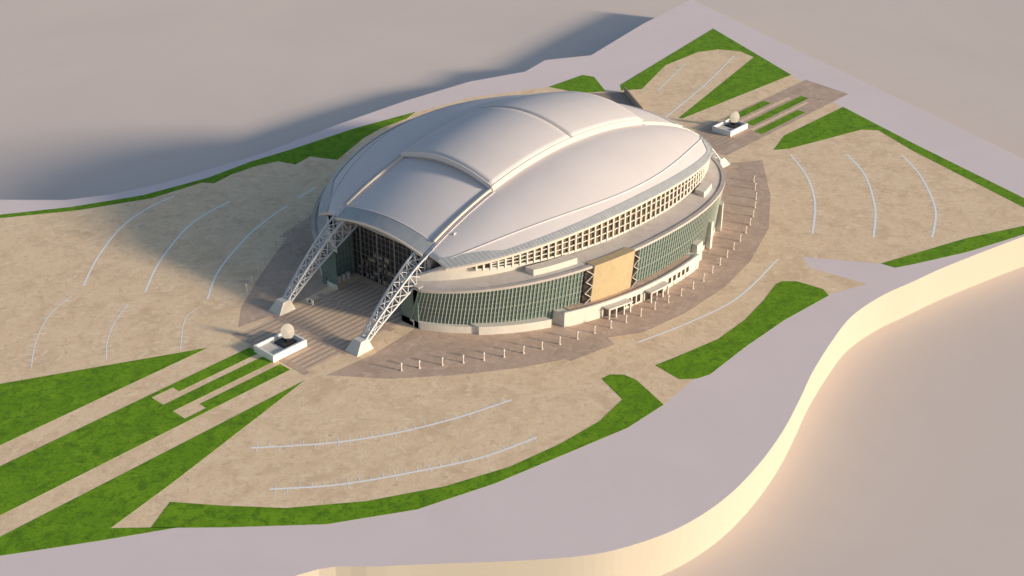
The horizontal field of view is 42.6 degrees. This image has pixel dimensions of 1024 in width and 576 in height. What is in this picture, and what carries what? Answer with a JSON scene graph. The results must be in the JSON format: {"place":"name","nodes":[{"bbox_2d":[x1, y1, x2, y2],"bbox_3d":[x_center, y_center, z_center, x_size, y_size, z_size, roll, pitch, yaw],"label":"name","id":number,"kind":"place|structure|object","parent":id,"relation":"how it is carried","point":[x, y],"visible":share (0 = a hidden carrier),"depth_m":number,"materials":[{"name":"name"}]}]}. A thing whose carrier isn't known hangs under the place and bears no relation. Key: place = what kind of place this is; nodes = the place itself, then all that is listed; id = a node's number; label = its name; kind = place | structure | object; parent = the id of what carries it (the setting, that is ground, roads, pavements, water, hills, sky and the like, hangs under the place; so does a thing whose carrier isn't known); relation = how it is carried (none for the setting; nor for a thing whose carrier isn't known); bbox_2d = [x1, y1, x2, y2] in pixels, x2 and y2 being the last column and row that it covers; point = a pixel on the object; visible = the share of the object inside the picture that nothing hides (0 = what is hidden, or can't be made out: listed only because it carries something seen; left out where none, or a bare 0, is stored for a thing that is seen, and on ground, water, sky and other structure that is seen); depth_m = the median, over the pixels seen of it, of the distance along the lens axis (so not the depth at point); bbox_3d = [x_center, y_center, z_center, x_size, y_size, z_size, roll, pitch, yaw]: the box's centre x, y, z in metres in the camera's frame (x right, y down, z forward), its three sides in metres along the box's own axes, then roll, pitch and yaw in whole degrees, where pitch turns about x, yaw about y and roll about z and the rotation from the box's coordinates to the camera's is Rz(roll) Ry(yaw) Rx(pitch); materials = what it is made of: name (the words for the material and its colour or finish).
{"place":"outdoors","nodes":[
{"label":"outdoors","id":0,"kind":"place"},
{"bbox_2d":[0,0,1023,575],"bbox_3d":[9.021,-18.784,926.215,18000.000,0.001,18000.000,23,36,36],"label":"ground","id":1,"kind":"structure","parent":0,"point":[904,456],"depth_m":1180.32,"materials":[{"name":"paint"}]},
{"bbox_2d":[0,0,1023,575],"bbox_3d":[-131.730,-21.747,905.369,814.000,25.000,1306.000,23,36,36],"label":"terrain plateau","id":2,"kind":"structure","parent":1,"relation":"on","point":[686,474],"depth_m":676.05,"materials":[{"name":"beige concrete"}]},
{"bbox_2d":[0,49,1023,536],"bbox_3d":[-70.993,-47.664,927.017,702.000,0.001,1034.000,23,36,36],"label":"pavement","id":3,"kind":"structure","parent":0,"point":[46,261],"depth_m":804.01,"materials":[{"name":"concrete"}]},
{"bbox_2d":[253,323,306,362],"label":"fountain","id":4,"kind":"object","parent":3,"relation":"on","point":[285,341],"visible":1,"depth_m":769.50,"materials":[{"name":"stone"}]},
{"bbox_2d":[306,297,313,305],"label":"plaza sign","id":5,"kind":"object","parent":3,"relation":"on","point":[309,300],"visible":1,"depth_m":818.30,"materials":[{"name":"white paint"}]},
{"bbox_2d":[24,56,941,493],"bbox_3d":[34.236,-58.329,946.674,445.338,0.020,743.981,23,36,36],"label":"parking markings","id":6,"kind":"object","parent":3,"relation":"on","point":[502,402],"visible":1,"depth_m":829.72,"materials":[{"name":"white paint"}]},
{"bbox_2d":[268,91,729,356],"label":"stadium","id":7,"kind":"object","parent":3,"relation":"on","point":[509,214],"visible":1,"depth_m":821.22,"materials":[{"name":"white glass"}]},
{"bbox_2d":[320,220,440,328],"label":"end zone doors","id":8,"kind":"structure","parent":7,"relation":"in","point":[368,252],"depth_m":836.28,"materials":[{"name":"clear glass"}]},
{"bbox_2d":[624,87,642,108],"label":"retaining wall","id":9,"kind":"structure","parent":3,"relation":"on","point":[630,96],"depth_m":1134.90,"materials":[{"name":"grey concrete"}]},
{"bbox_2d":[712,111,747,136],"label":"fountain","id":10,"kind":"object","parent":3,"relation":"on","point":[732,125],"visible":1,"depth_m":1076.93,"materials":[{"name":"stone"}]},
{"bbox_2d":[0,29,1023,555],"bbox_3d":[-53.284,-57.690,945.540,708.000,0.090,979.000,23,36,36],"label":"grass","id":11,"kind":"structure","parent":0,"point":[92,515],"depth_m":716.60,"materials":[{"name":"green plant"}]},
{"bbox_2d":[232,80,846,378],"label":"brown paving","id":12,"kind":"structure","parent":0,"point":[330,325],"depth_m":813.83,"materials":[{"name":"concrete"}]}
]}

